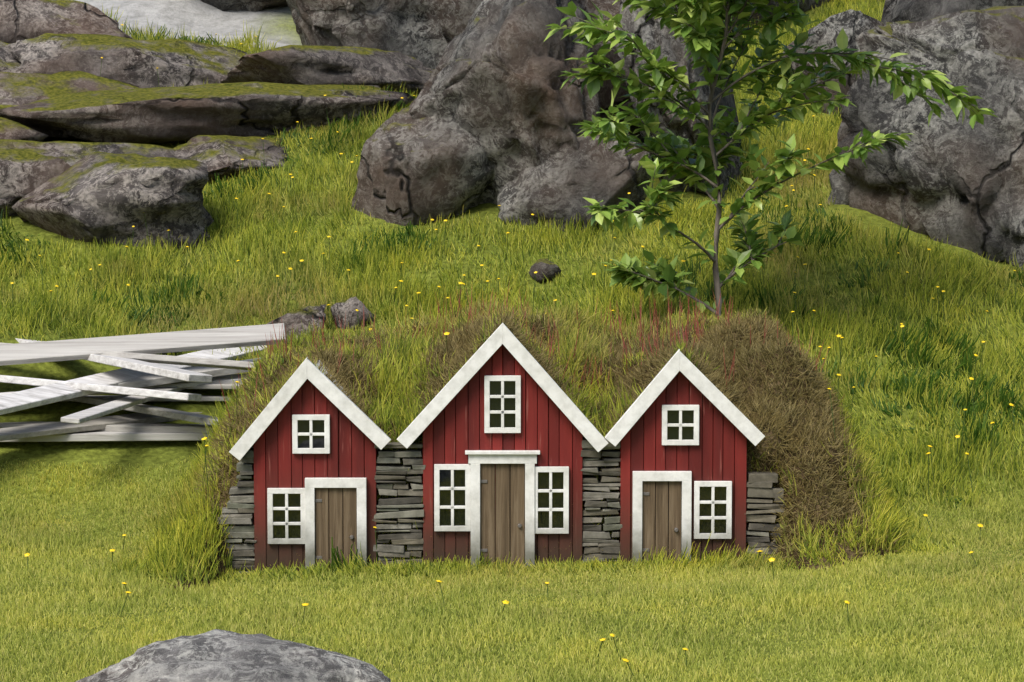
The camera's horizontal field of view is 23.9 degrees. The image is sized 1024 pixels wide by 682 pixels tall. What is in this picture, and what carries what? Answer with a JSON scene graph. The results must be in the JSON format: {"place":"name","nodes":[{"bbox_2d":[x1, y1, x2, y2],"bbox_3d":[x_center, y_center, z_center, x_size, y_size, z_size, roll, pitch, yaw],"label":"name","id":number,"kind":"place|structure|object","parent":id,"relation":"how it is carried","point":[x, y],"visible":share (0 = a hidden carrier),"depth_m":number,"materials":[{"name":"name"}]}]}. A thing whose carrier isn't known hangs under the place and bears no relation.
{"place":"outdoors","nodes":[
{"label":"outdoors","id":0,"kind":"place"},
{"bbox_2d":[0,0,1023,681],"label":"terrain","id":1,"kind":"structure","parent":0,"point":[936,602],"depth_m":10.73,"materials":[{"name":"green plant"}]},
{"bbox_2d":[0,41,20,71],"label":"ledge rock","id":2,"kind":"object","parent":1,"relation":"on","point":[9,62],"visible":0.09,"depth_m":15.98,"materials":[{"name":"grey stone"}]},
{"bbox_2d":[0,117,48,141],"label":"ledge rock","id":3,"kind":"object","parent":1,"relation":"on","point":[11,129],"visible":0.25,"depth_m":14.33,"materials":[{"name":"grey stone"}]},
{"bbox_2d":[0,149,71,217],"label":"ledge rock","id":4,"kind":"object","parent":1,"relation":"on","point":[23,172],"visible":0.48,"depth_m":13.54,"materials":[{"name":"grey stone"}]},
{"bbox_2d":[0,139,209,185],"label":"ledge rock","id":5,"kind":"object","parent":4,"relation":"on","point":[70,153],"visible":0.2,"depth_m":14.19,"materials":[{"name":"grey stone"}]},
{"bbox_2d":[0,0,132,43],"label":"ledge rock","id":6,"kind":"object","parent":1,"relation":"on","point":[23,19],"visible":0.47,"depth_m":16.53,"materials":[{"name":"grey stone"}]},
{"bbox_2d":[0,71,139,141],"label":"ledge rock","id":7,"kind":"object","parent":1,"relation":"on","point":[17,89],"visible":0.23,"depth_m":15.40,"materials":[{"name":"grey stone"}]},
{"bbox_2d":[12,151,216,248],"bbox_3d":[-2.192,-0.746,13.419,1.161,0.619,0.931,0,4,0],"label":"ledge rock","id":8,"kind":"object","parent":1,"relation":"on","point":[90,197],"visible":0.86,"depth_m":13.09,"materials":[{"name":"grey stone"}]},
{"bbox_2d":[7,33,248,87],"bbox_3d":[-2.442,-1.814,16.160,1.869,0.491,0.772,-1,4,-15],"label":"ledge rock","id":9,"kind":"object","parent":1,"relation":"on","point":[175,62],"visible":0.52,"depth_m":15.91,"materials":[{"name":"grey stone"}]},
{"bbox_2d":[0,323,285,441],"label":"plank pile","id":10,"kind":"object","parent":1,"relation":"on","point":[144,373],"visible":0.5,"depth_m":11.09,"materials":[{"name":"grey wood"}]},
{"bbox_2d":[0,81,414,142],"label":"ledge rock","id":11,"kind":"object","parent":1,"relation":"on","point":[181,114],"visible":0.86,"depth_m":14.68,"materials":[{"name":"grey stone"}]},
{"bbox_2d":[173,135,287,183],"bbox_3d":[-1.708,-1.062,14.414,0.944,0.335,0.591,-2,5,-28],"label":"ledge rock","id":12,"kind":"object","parent":1,"relation":"on","point":[222,155],"visible":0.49,"depth_m":14.35,"materials":[{"name":"grey stone"}]},
{"bbox_2d":[76,629,390,681],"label":"foreground rock","id":13,"kind":"object","parent":1,"relation":"on","point":[216,655],"visible":1,"depth_m":6.55,"materials":[{"name":"grey stone"}]},
{"bbox_2d":[200,0,287,11],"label":"rock","id":14,"kind":"object","parent":1,"relation":"on","point":[244,5],"visible":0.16,"depth_m":17.77,"materials":[{"name":"grey stone"}]},
{"bbox_2d":[229,357,390,571],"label":"miniature house","id":15,"kind":"structure","parent":1,"relation":"on","point":[313,434],"depth_m":9.06,"materials":[{"name":"red paint"}]},
{"bbox_2d":[220,45,433,94],"bbox_3d":[-1.038,-1.742,15.896,1.636,0.377,0.853,-2,5,-22],"label":"ledge rock","id":16,"kind":"object","parent":1,"relation":"on","point":[317,65],"visible":0.64,"depth_m":15.49,"materials":[{"name":"grey stone"}]},
{"bbox_2d":[286,0,482,69],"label":"rock","id":17,"kind":"object","parent":1,"relation":"on","point":[425,32],"visible":0.23,"depth_m":16.04,"materials":[{"name":"grey stone"}]},
{"bbox_2d":[351,107,493,225],"bbox_3d":[-0.498,-0.836,13.612,0.669,0.987,0.786,-3,5,-35],"label":"rock","id":18,"kind":"object","parent":1,"relation":"on","point":[415,170],"visible":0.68,"depth_m":13.38,"materials":[{"name":"grey stone"}]},
{"bbox_2d":[217,437,784,573],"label":"stone walls","id":19,"kind":"structure","parent":1,"relation":"on","point":[596,540],"depth_m":9.08,"materials":[{"name":"stone"}]},
{"bbox_2d":[397,323,607,568],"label":"miniature house","id":20,"kind":"structure","parent":1,"relation":"on","point":[502,423],"depth_m":9.05,"materials":[{"name":"red paint"}]},
{"bbox_2d":[408,0,600,204],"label":"rock","id":21,"kind":"object","parent":1,"relation":"on","point":[493,84],"visible":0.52,"depth_m":13.30,"materials":[{"name":"grey stone"}]},
{"bbox_2d":[11,24,1015,676],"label":"yellow flowers","id":22,"kind":"object","parent":1,"relation":"on","point":[593,312],"visible":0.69,"depth_m":11.85,"materials":[{"name":"yellow plant"}]},
{"bbox_2d":[138,280,913,591],"bbox_3d":[0.035,0.315,10.543,3.780,1.046,4.380,0,4,0],"label":"turf mound","id":23,"kind":"object","parent":1,"relation":"on","point":[762,374],"visible":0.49,"depth_m":9.42,"materials":[{"name":"green plant"}]},
{"bbox_2d":[267,304,325,345],"bbox_3d":[-1.084,-0.052,12.018,0.316,0.255,0.268,0,4,0],"label":"rock","id":24,"kind":"object","parent":23,"relation":"on","point":[306,315],"visible":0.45,"depth_m":11.95,"materials":[{"name":"grey stone"}]},
{"bbox_2d":[330,296,375,328],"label":"rock","id":25,"kind":"object","parent":23,"relation":"on","point":[340,310],"visible":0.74,"depth_m":12.08,"materials":[{"name":"grey stone"}]},
{"bbox_2d":[544,0,996,315],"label":"sapling tree","id":26,"kind":"object","parent":23,"relation":"on","point":[707,34],"visible":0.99,"depth_m":11.45,"materials":[{"name":"green plant"}]},
{"bbox_2d":[529,259,560,282],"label":"rock","id":27,"kind":"object","parent":1,"relation":"on","point":[548,269],"visible":0.94,"depth_m":12.54,"materials":[{"name":"grey stone"}]},
{"bbox_2d":[497,133,651,231],"bbox_3d":[0.349,-0.788,13.440,0.866,0.782,0.620,0,4,0],"label":"rock","id":28,"kind":"object","parent":1,"relation":"on","point":[564,181],"visible":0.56,"depth_m":13.23,"materials":[{"name":"grey stone"}]},
{"bbox_2d":[577,0,644,142],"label":"rock","id":29,"kind":"object","parent":1,"relation":"on","point":[605,91],"visible":0.01,"depth_m":14.18,"materials":[{"name":"grey stone"}]},
{"bbox_2d":[617,0,742,197],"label":"rock","id":30,"kind":"object","parent":1,"relation":"on","point":[652,34],"visible":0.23,"depth_m":13.55,"materials":[{"name":"grey stone"}]},
{"bbox_2d":[605,349,764,564],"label":"miniature house","id":31,"kind":"structure","parent":1,"relation":"on","point":[683,429],"depth_m":9.06,"materials":[{"name":"red paint"}]},
{"bbox_2d":[702,0,831,27],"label":"top rock","id":32,"kind":"object","parent":1,"relation":"on","point":[807,5],"visible":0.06,"depth_m":17.41,"materials":[{"name":"grey stone"}]},
{"bbox_2d":[782,9,883,114],"bbox_3d":[2.171,-1.679,15.534,0.857,0.858,0.660,0,4,0],"label":"rock","id":33,"kind":"object","parent":1,"relation":"on","point":[854,24],"visible":0.18,"depth_m":15.23,"materials":[{"name":"grey stone"}]},
{"bbox_2d":[828,6,1023,269],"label":"rock","id":34,"kind":"object","parent":1,"relation":"on","point":[945,176],"visible":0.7,"depth_m":13.06,"materials":[{"name":"grey stone"}]},
{"bbox_2d":[881,0,1023,22],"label":"rock","id":35,"kind":"object","parent":1,"relation":"on","point":[909,10],"visible":0.12,"depth_m":15.63,"materials":[{"name":"grey stone"}]}
]}

